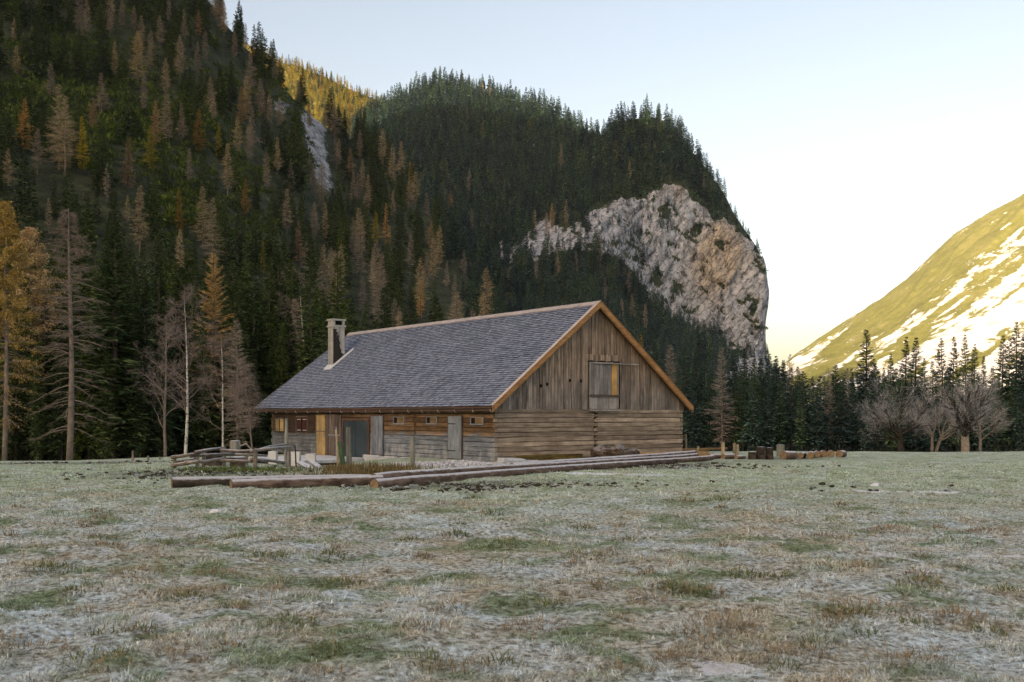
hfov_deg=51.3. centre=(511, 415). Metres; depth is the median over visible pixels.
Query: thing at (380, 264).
larch tree
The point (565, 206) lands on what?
larch tree
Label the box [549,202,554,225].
larch tree
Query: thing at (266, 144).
spruce tree
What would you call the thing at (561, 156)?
larch tree
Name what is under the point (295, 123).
spruce tree
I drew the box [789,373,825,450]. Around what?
spruce tree
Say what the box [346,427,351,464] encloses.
old post
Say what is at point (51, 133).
spruce tree
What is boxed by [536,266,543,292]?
spruce tree
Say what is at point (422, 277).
larch tree
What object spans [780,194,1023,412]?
alpine mountain
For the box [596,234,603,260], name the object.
larch tree
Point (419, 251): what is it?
spruce tree
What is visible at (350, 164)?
larch tree
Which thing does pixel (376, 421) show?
grey door
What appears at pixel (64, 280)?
spruce tree
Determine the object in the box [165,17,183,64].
spruce tree
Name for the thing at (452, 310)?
larch tree
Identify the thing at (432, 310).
spruce tree
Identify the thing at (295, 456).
dark rod
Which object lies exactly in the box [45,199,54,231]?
larch tree
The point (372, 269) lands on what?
larch tree
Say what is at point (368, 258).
spruce tree
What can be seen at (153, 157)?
larch tree
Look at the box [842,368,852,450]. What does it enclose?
larch tree
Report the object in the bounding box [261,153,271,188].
larch tree
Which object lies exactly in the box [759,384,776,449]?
spruce tree
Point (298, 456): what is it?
white block
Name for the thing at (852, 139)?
sky
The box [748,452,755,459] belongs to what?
log bolt
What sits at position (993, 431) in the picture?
maple tree
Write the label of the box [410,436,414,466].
lone post
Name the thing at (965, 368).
spruce tree
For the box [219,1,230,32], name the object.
larch tree
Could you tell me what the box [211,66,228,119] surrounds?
spruce tree
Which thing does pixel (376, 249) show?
larch tree
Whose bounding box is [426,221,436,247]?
larch tree
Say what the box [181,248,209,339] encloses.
spruce tree
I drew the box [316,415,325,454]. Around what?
yellow door
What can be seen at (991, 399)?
spruce tree
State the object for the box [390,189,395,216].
larch tree
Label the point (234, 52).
larch tree
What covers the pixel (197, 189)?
spruce tree
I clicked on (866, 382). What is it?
spruce tree
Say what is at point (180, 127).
larch tree
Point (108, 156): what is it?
spruce tree
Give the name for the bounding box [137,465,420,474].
green turf patch
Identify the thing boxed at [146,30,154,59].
larch tree
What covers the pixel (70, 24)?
spruce tree
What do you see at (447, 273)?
larch tree
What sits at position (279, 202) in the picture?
spruce tree
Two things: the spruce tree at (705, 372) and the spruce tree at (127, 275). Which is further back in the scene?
the spruce tree at (705, 372)
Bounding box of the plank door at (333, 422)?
[326,414,341,455]
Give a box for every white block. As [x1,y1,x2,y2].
[268,451,277,463]
[291,452,300,466]
[305,453,315,465]
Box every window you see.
[274,418,284,431]
[296,416,307,433]
[393,417,404,423]
[426,417,436,423]
[470,417,483,424]
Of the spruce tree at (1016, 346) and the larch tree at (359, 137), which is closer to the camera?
the spruce tree at (1016, 346)
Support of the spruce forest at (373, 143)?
on the forest slope
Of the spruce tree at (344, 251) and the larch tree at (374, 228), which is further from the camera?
the larch tree at (374, 228)
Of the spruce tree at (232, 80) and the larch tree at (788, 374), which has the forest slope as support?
the spruce tree at (232, 80)
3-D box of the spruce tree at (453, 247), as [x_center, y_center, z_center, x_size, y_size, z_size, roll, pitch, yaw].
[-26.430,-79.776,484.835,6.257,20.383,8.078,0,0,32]
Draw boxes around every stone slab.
[497,458,524,461]
[498,461,517,463]
[516,460,537,461]
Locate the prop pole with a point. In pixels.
(337, 452)
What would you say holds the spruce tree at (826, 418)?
on the meadow
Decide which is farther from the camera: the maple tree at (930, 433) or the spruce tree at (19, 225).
the spruce tree at (19, 225)
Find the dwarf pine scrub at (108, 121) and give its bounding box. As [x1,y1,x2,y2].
[0,0,397,248]
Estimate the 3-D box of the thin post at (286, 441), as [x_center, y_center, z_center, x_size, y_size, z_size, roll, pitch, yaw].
[-9.116,1.373,43.483,0.369,2.802,0.191,0,0,0]
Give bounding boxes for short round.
[708,454,720,458]
[721,453,734,458]
[734,455,745,458]
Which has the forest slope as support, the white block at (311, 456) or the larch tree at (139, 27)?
the larch tree at (139, 27)
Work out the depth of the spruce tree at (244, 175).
381.33 m
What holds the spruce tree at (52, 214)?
on the forest slope
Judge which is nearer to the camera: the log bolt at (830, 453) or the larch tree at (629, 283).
the log bolt at (830, 453)
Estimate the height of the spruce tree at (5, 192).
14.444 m
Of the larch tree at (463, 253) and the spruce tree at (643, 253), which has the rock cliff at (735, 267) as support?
the spruce tree at (643, 253)
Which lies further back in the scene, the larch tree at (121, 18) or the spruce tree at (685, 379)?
the larch tree at (121, 18)
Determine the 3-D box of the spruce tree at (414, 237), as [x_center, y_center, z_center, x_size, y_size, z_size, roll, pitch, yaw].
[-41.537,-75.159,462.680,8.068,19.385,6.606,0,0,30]
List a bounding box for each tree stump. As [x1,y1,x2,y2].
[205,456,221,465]
[229,440,252,462]
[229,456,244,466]
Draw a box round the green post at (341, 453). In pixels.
[337,442,345,464]
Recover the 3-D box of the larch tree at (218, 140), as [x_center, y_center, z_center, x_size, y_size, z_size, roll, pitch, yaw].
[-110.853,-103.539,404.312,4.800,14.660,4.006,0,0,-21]
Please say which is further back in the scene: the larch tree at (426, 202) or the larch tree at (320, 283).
the larch tree at (426, 202)
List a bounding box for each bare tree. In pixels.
[125,305,203,456]
[226,360,266,453]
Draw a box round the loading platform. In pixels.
[248,455,363,465]
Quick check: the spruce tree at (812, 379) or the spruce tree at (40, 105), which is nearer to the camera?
the spruce tree at (812, 379)
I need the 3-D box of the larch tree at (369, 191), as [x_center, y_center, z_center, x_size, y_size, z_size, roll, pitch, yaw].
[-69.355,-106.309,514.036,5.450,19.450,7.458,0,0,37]
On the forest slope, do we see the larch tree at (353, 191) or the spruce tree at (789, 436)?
the larch tree at (353, 191)
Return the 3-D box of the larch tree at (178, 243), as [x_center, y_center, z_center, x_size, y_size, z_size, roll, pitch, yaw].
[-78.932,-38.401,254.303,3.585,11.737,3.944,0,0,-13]
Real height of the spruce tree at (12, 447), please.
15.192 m
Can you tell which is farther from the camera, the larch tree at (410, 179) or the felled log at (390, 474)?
the larch tree at (410, 179)
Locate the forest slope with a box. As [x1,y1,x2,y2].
[0,0,480,457]
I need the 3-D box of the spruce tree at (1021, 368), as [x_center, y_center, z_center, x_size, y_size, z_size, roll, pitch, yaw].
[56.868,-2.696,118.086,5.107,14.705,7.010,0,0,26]
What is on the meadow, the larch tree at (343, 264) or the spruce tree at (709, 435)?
the spruce tree at (709, 435)
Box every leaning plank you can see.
[297,460,312,467]
[306,460,319,467]
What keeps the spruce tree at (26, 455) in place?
on the meadow
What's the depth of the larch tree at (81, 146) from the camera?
318.79 m
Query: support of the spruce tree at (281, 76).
on the forest slope
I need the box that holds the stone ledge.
[364,457,389,460]
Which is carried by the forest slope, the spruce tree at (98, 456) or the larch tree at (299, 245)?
the larch tree at (299, 245)
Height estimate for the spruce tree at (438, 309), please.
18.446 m
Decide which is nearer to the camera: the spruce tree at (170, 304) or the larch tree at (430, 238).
the spruce tree at (170, 304)
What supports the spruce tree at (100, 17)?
on the forest slope
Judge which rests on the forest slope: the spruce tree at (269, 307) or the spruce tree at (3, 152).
the spruce tree at (3, 152)
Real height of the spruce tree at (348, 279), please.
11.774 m
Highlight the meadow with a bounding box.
[0,441,1023,681]
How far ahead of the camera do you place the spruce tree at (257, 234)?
313.36 m
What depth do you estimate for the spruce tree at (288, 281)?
107.67 m
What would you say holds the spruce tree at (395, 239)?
on the forest slope
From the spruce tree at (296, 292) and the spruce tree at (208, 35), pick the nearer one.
the spruce tree at (296, 292)
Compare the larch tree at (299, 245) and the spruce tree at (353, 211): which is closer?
the larch tree at (299, 245)
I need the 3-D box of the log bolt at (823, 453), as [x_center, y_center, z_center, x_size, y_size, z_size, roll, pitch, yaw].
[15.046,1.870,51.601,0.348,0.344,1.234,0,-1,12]
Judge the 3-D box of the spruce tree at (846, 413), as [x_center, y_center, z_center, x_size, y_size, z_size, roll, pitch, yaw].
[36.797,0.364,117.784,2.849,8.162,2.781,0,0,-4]
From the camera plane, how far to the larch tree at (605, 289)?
778.98 m
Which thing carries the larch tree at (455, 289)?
on the forest slope
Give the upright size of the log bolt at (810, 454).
0.344 m
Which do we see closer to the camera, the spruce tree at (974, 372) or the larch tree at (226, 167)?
the spruce tree at (974, 372)
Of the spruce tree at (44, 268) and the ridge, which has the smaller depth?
the spruce tree at (44, 268)
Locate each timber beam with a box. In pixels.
[515,454,582,459]
[568,456,590,458]
[640,450,709,453]
[682,447,726,450]
[698,453,713,455]
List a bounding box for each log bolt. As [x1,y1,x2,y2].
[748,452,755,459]
[756,447,765,459]
[766,447,773,459]
[776,445,784,456]
[780,451,797,459]
[798,452,806,458]
[807,451,814,458]
[814,451,820,457]
[820,450,827,456]
[827,450,834,456]
[835,450,846,456]
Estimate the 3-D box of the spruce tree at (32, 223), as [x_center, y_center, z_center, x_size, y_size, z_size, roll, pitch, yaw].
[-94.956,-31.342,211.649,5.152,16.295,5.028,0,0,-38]
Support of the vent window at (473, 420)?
in the log barn
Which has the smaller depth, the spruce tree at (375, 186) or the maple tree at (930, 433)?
the maple tree at (930, 433)
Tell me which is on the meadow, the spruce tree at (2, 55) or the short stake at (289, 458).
the short stake at (289, 458)
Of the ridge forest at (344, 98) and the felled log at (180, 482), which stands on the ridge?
the ridge forest at (344, 98)
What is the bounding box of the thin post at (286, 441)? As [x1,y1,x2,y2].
[284,415,291,466]
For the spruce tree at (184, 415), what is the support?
on the meadow
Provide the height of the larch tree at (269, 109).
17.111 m
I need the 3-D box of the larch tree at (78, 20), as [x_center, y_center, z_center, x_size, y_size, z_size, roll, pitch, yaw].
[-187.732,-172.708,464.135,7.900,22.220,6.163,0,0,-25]
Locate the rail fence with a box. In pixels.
[170,443,292,468]
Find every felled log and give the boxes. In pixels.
[171,474,375,487]
[229,475,383,488]
[370,455,714,487]
[371,453,698,477]
[510,450,696,463]
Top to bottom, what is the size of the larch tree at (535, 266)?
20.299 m
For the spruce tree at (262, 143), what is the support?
on the forest slope
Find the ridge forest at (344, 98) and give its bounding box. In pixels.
[251,45,389,129]
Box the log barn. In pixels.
[250,300,698,461]
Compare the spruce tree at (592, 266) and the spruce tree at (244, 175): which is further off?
the spruce tree at (592, 266)
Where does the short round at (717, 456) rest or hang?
on the meadow
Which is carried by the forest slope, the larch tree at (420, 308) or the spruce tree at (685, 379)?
the larch tree at (420, 308)
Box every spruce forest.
[0,0,507,458]
[350,66,768,391]
[636,336,1023,450]
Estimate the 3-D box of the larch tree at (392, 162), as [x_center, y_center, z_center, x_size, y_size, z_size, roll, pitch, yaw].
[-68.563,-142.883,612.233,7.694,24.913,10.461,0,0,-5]
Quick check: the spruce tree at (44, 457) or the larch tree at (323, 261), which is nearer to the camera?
the spruce tree at (44, 457)
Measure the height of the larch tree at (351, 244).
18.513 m
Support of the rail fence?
on the meadow
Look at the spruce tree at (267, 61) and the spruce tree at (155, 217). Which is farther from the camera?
the spruce tree at (267, 61)
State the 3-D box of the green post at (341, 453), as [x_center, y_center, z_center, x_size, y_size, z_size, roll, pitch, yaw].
[-6.598,1.775,41.504,0.394,1.500,0.220,0,0,0]
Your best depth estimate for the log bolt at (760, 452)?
49.12 m
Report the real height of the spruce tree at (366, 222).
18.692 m
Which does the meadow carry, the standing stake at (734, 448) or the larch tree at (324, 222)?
the standing stake at (734, 448)
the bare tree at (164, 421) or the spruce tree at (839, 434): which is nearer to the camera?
the bare tree at (164, 421)
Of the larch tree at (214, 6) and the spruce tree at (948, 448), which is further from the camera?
the larch tree at (214, 6)
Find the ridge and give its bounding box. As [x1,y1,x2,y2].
[244,42,371,132]
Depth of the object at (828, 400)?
117.94 m
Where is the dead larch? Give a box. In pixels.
[24,209,115,460]
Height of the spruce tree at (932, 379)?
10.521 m
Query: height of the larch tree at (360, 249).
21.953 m
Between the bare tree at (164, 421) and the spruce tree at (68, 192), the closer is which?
the bare tree at (164, 421)
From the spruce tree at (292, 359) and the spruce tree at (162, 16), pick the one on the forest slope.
the spruce tree at (162, 16)
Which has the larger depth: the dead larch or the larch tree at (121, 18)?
the larch tree at (121, 18)
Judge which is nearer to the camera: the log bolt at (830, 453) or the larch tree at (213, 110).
the log bolt at (830, 453)
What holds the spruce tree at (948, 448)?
on the meadow
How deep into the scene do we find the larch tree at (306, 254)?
330.19 m
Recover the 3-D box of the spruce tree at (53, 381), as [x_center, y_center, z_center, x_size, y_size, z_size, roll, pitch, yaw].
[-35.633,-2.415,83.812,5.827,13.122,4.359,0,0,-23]
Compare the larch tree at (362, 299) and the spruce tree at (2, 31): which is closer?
the larch tree at (362, 299)
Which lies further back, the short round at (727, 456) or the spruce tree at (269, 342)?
the spruce tree at (269, 342)
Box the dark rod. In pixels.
[294,445,296,466]
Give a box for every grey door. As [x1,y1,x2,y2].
[371,416,382,454]
[447,415,462,459]
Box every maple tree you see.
[850,377,939,451]
[897,385,980,451]
[926,368,1002,451]
[951,383,1014,451]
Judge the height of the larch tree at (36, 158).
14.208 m
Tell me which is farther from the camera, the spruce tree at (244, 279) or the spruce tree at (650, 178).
the spruce tree at (650, 178)
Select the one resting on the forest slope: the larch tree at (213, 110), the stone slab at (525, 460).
the larch tree at (213, 110)
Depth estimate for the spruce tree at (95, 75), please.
425.42 m
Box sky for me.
[208,0,1023,366]
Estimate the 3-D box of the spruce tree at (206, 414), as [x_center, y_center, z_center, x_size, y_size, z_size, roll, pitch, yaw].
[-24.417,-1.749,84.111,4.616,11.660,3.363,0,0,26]
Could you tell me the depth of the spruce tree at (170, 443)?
79.81 m
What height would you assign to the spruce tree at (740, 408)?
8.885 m
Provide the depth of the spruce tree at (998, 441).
113.84 m
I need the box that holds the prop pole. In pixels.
[335,429,338,464]
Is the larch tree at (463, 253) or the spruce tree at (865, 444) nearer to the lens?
the spruce tree at (865, 444)
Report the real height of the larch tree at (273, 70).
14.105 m
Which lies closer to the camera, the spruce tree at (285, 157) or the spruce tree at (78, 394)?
the spruce tree at (78, 394)
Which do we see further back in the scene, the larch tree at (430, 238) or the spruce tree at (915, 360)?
the larch tree at (430, 238)
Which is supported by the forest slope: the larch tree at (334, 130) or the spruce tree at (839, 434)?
the larch tree at (334, 130)
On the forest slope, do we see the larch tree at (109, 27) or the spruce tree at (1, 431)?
the larch tree at (109, 27)
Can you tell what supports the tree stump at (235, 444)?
on the meadow
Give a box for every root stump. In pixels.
[590,444,611,457]
[602,443,632,455]
[631,448,639,454]
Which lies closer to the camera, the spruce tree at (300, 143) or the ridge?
the spruce tree at (300, 143)
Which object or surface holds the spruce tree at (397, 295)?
on the forest slope
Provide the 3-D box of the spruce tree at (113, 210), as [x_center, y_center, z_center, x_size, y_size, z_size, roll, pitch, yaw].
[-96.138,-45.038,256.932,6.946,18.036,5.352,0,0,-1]
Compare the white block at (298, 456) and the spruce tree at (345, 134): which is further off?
the spruce tree at (345, 134)
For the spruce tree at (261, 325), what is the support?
on the meadow
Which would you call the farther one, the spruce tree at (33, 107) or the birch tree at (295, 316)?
the spruce tree at (33, 107)
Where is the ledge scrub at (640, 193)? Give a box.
[573,150,768,352]
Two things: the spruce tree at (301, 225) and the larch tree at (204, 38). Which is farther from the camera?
the larch tree at (204, 38)
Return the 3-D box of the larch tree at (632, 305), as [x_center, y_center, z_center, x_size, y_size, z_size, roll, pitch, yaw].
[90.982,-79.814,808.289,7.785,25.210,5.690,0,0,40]
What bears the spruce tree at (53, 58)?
on the forest slope
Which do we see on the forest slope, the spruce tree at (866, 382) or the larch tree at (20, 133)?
the larch tree at (20, 133)
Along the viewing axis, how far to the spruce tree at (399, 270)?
364.66 m
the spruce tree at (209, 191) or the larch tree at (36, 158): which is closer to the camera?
the larch tree at (36, 158)
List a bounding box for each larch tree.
[0,148,16,185]
[0,200,48,460]
[0,226,67,459]
[11,18,17,40]
[11,45,22,74]
[12,98,35,152]
[28,128,46,173]
[41,84,75,169]
[44,63,57,95]
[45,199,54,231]
[48,96,81,175]
[71,0,89,34]
[75,115,90,174]
[82,0,93,30]
[87,98,98,131]
[91,73,111,110]
[101,0,116,25]
[102,165,110,201]
[104,9,114,36]
[110,41,118,76]
[116,0,126,28]
[117,137,135,192]
[122,195,130,224]
[126,186,149,253]
[128,30,148,84]
[130,6,140,31]
[135,16,146,52]
[140,73,147,107]
[141,125,160,174]
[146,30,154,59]
[146,48,153,68]
[148,100,163,146]
[153,15,165,43]
[155,90,174,138]
[159,58,172,95]
[163,0,171,18]
[173,34,187,73]
[173,188,185,230]
[174,229,184,267]
[175,103,189,140]
[179,9,188,37]
[182,252,242,452]
[183,148,193,180]
[190,108,208,154]
[192,42,202,77]
[192,186,213,248]
[193,10,203,36]
[200,30,210,63]
[200,198,224,268]
[203,76,217,111]
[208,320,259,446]
[209,92,217,123]
[210,0,220,18]
[212,0,224,30]
[215,123,223,158]
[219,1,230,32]
[219,143,237,194]
[230,30,239,60]
[231,117,244,155]
[235,86,247,126]
[238,76,252,117]
[240,54,256,89]
[240,179,251,217]
[242,22,248,52]
[244,105,260,153]
[244,125,253,159]
[253,78,265,116]
[255,88,266,116]
[258,239,266,275]
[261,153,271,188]
[265,94,273,124]
[270,59,276,78]
[273,137,283,174]
[274,97,285,129]
[276,189,293,233]
[285,159,295,194]
[286,298,302,376]
[292,220,303,265]
[295,78,302,104]
[299,241,313,279]
[305,102,311,126]
[308,166,317,190]
[309,202,320,239]
[314,265,327,301]
[315,162,328,210]
[318,244,328,278]
[320,203,329,242]
[322,107,328,129]
[323,248,336,296]
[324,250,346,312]
[328,106,341,140]
[329,137,340,164]
[335,138,341,166]
[336,244,346,285]
[343,148,356,179]
[346,114,352,138]
[347,171,357,201]
[348,217,358,259]
[349,207,368,252]
[351,224,367,278]
[355,173,362,201]
[356,130,364,155]
[357,279,367,311]
[358,161,366,190]
[360,174,372,207]
[367,243,389,305]
[367,268,388,322]
[369,249,377,289]
[370,212,380,241]
[376,253,388,291]
[377,129,390,163]
[381,203,391,243]
[388,145,398,185]
[389,298,398,325]
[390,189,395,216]
[395,311,402,326]
[396,142,405,175]
[404,233,415,269]
[406,161,412,201]
[406,179,413,210]
[410,172,421,204]
[413,258,430,305]
[416,278,424,321]
[422,193,430,214]
[423,252,432,287]
[425,237,442,280]
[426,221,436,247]
[434,225,444,267]
[442,260,450,286]
[446,291,464,319]
[448,190,453,208]
[450,298,457,318]
[451,274,459,306]
[459,249,467,271]
[465,170,472,189]
[470,208,475,232]
[477,267,494,314]
[478,294,486,315]
[534,255,538,277]
[543,215,549,236]
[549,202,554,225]
[554,251,560,278]
[559,143,564,169]
[564,199,568,225]
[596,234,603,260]
[603,277,607,301]
[619,299,623,317]
[626,269,631,296]
[628,293,636,316]
[642,303,647,331]
[664,345,685,420]
[702,347,739,442]
[784,354,795,409]
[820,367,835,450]
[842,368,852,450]
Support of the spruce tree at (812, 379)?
on the meadow
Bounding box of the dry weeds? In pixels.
[283,461,447,474]
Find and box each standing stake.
[721,442,724,454]
[733,443,735,454]
[736,444,738,454]
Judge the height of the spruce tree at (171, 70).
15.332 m
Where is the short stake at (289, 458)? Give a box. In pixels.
[288,444,290,467]
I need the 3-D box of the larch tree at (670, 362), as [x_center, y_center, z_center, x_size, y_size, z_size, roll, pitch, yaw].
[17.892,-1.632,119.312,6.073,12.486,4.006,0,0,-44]
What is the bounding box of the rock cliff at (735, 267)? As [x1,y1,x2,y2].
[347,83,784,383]
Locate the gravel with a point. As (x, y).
(452, 463)
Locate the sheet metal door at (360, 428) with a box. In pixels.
[342,419,369,456]
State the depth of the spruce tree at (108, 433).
76.78 m
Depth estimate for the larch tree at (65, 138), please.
313.90 m
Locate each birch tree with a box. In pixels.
[131,282,226,453]
[178,318,261,452]
[275,269,323,363]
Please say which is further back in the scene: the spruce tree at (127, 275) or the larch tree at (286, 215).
the larch tree at (286, 215)
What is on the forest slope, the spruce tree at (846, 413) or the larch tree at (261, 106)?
the larch tree at (261, 106)
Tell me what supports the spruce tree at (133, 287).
on the meadow
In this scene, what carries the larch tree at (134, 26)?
on the forest slope
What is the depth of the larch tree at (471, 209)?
1003.80 m
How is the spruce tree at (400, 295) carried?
on the forest slope
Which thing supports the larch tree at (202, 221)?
on the forest slope
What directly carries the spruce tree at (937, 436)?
on the meadow
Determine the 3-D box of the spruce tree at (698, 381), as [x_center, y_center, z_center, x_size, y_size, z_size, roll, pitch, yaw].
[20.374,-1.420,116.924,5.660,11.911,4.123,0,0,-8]
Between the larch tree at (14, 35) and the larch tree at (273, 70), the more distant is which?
the larch tree at (273, 70)
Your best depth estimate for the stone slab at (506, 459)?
45.10 m
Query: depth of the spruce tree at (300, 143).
465.25 m
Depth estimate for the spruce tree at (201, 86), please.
465.55 m
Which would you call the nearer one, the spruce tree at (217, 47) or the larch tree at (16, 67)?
the larch tree at (16, 67)
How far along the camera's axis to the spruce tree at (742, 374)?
120.84 m
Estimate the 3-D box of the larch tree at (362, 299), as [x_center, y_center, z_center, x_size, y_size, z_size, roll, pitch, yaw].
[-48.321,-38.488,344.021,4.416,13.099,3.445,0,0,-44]
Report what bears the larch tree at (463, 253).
on the forest slope
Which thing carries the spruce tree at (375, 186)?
on the forest slope
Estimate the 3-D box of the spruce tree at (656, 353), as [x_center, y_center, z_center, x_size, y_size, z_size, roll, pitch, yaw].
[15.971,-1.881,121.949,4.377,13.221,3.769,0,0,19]
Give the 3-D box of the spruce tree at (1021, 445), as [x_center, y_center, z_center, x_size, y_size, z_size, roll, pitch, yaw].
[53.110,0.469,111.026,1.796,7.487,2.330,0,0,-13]
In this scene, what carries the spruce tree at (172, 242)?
on the forest slope
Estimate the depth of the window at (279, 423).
63.88 m
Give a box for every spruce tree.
[0,4,4,37]
[0,31,11,72]
[0,110,20,174]
[0,179,8,200]
[0,243,18,310]
[0,270,14,457]
[0,276,52,460]
[0,291,24,458]
[0,320,40,460]
[0,364,12,459]
[3,245,48,456]
[6,191,11,202]
[9,0,23,41]
[10,297,49,458]
[11,211,22,270]
[12,84,35,150]
[14,146,32,217]
[18,255,73,457]
[18,298,60,459]
[19,0,30,28]
[20,80,36,138]
[20,169,45,242]
[21,301,92,459]
[26,23,53,82]
[26,346,51,460]
[27,217,43,269]
[29,89,38,136]
[31,93,50,135]
[35,112,45,157]
[37,264,78,458]
[38,248,50,311]
[41,100,56,152]
[42,331,79,460]
[44,237,61,291]
[47,288,89,459]
[48,22,62,76]
[49,178,62,219]
[55,233,160,458]
[56,164,81,229]
[60,169,70,203]
[61,351,91,459]
[63,2,77,33]
[64,193,92,276]
[64,229,97,458]
[65,315,102,459]
[66,100,91,168]
[66,197,76,250]
[66,213,90,286]
[79,191,100,260]
[83,0,97,17]
[83,277,125,459]
[87,29,114,81]
[87,254,104,312]
[88,128,117,195]
[89,213,122,297]
[89,341,123,458]
[90,59,99,87]
[91,124,113,186]
[93,0,108,38]
[93,54,108,87]
[99,190,125,257]
[109,191,124,233]
[112,265,150,456]
[116,346,150,457]
[118,45,129,84]
[118,297,170,457]
[119,260,204,456]
[121,85,140,139]
[121,249,142,332]
[130,172,148,231]
[134,117,144,144]
[137,240,153,303]
[137,273,157,457]
[139,172,170,244]
[139,179,155,221]
[145,341,180,456]
[147,261,185,455]
[149,298,192,456]
[152,7,160,40]
[154,258,208,454]
[157,266,211,454]
[159,1,166,27]
[160,249,178,304]
[161,29,175,69]
[161,153,169,190]
[162,223,180,271]
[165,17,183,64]
[166,52,176,83]
[167,351,200,454]
[173,80,192,128]
[176,66,194,108]
[176,319,229,453]
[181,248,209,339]
[182,288,211,452]
[185,127,195,162]
[187,0,196,16]
[187,90,203,143]
[188,74,201,129]
[190,255,229,357]
[192,145,213,197]
[196,69,207,106]
[200,14,213,44]
[206,178,213,210]
[206,269,263,443]
[207,262,257,446]
[208,263,284,454]
[209,193,224,246]
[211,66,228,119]
[212,28,220,52]
[214,202,236,277]
[218,291,257,449]
[226,60,236,101]
[226,83,234,111]
[227,13,244,55]
[228,148,249,200]
[230,0,247,39]
[240,160,251,199]
[240,362,270,453]
[247,209,267,267]
[248,25,258,63]
[248,226,261,269]
[252,181,260,211]
[253,30,271,71]
[253,330,285,453]
[255,42,267,77]
[255,253,299,353]
[256,257,281,452]
[257,322,277,454]
[259,127,264,149]
[262,308,301,445]
[263,214,279,268]
[264,120,271,148]
[266,323,290,453]
[268,39,278,77]
[272,175,289,223]
[272,193,281,222]
[274,122,289,177]
[277,58,283,85]
[279,259,302,363]
[279,271,307,363]
[282,145,298,193]
[286,223,302,262]
[287,265,327,379]
[289,107,304,150]
[292,240,332,334]
[294,134,309,182]
[294,148,307,193]
[295,202,306,246]
[300,68,309,107]
[311,286,327,356]
[317,290,327,337]
[320,257,359,349]
[320,330,327,353]
[324,88,335,129]
[326,199,338,250]
[335,218,350,278]
[336,106,345,138]
[341,110,348,137]
[343,258,355,288]
[347,193,356,222]
[347,304,359,332]
[358,119,365,155]
[360,304,369,330]
[362,202,371,238]
[364,234,376,263]
[367,162,380,204]
[377,287,392,328]
[382,241,392,278]
[387,249,406,307]
[390,282,402,325]
[391,216,405,261]
[392,274,404,312]
[398,167,407,203]
[399,186,405,210]
[401,286,418,325]
[409,220,424,260]
[417,237,424,270]
[427,281,438,321]
[431,298,444,321]
[437,200,451,248]
[443,230,452,265]
[446,217,461,259]
[463,278,471,303]
[468,281,480,312]
[529,212,537,236]
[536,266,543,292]
[559,255,567,281]
[579,197,589,224]
[588,246,594,273]
[590,227,601,261]
[623,174,629,196]
[641,242,646,263]
[648,165,656,188]
[651,341,658,364]
[673,347,701,450]
[675,367,694,445]
[682,380,703,447]
[683,348,719,447]
[687,353,719,447]
[694,368,731,450]
[696,175,702,197]
[718,356,750,450]
[720,351,762,450]
[725,373,748,450]
[737,382,763,450]
[741,356,764,450]
[747,358,775,448]
[758,353,775,450]
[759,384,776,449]
[760,356,789,450]
[770,380,789,450]
[772,360,795,449]
[774,367,806,450]
[786,367,808,450]
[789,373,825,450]
[792,390,808,450]
[804,376,822,450]
[805,388,825,450]
[806,376,833,451]
[821,364,852,451]
[825,389,852,451]
[834,382,854,451]
[845,380,860,450]
[846,374,867,450]
[847,329,886,450]
[858,388,874,450]
[861,384,887,450]
[875,368,897,451]
[880,354,898,448]
[884,389,897,451]
[891,367,911,450]
[895,337,913,450]
[896,338,941,450]
[903,381,928,451]
[911,358,931,450]
[918,361,943,451]
[923,386,947,449]
[926,338,956,450]
[937,336,970,450]
[941,368,957,451]
[944,373,971,451]
[949,334,982,450]
[963,344,990,450]
[969,376,995,451]
[976,368,1011,451]
[979,356,995,450]
[983,335,1022,450]
[986,373,1011,451]
[1000,377,1023,451]
[1003,322,1023,450]
[1004,328,1023,448]
[1011,384,1023,450]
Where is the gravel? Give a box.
[381,460,508,467]
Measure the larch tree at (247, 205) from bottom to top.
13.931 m
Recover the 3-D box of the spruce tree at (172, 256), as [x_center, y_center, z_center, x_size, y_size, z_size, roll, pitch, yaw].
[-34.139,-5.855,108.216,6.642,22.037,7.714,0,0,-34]
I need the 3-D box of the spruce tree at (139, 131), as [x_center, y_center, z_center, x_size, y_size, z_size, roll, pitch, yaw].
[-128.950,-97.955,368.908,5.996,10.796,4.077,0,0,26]
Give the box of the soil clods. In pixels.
[0,460,979,492]
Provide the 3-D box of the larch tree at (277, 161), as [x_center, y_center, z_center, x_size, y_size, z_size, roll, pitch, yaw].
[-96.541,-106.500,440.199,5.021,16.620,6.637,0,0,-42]
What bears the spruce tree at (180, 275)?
on the meadow
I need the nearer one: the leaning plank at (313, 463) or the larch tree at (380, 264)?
the leaning plank at (313, 463)
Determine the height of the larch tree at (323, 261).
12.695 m
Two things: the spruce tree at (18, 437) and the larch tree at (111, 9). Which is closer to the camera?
the spruce tree at (18, 437)
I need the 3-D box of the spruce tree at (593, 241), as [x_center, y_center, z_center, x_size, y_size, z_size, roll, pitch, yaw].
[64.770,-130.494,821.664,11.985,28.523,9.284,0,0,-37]
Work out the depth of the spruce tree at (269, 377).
87.64 m
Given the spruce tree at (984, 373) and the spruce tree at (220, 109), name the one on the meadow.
the spruce tree at (984, 373)
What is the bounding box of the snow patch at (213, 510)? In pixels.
[207,508,220,512]
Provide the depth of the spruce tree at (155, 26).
505.44 m
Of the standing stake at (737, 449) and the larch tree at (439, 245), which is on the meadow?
the standing stake at (737, 449)
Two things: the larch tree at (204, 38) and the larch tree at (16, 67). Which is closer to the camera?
the larch tree at (16, 67)

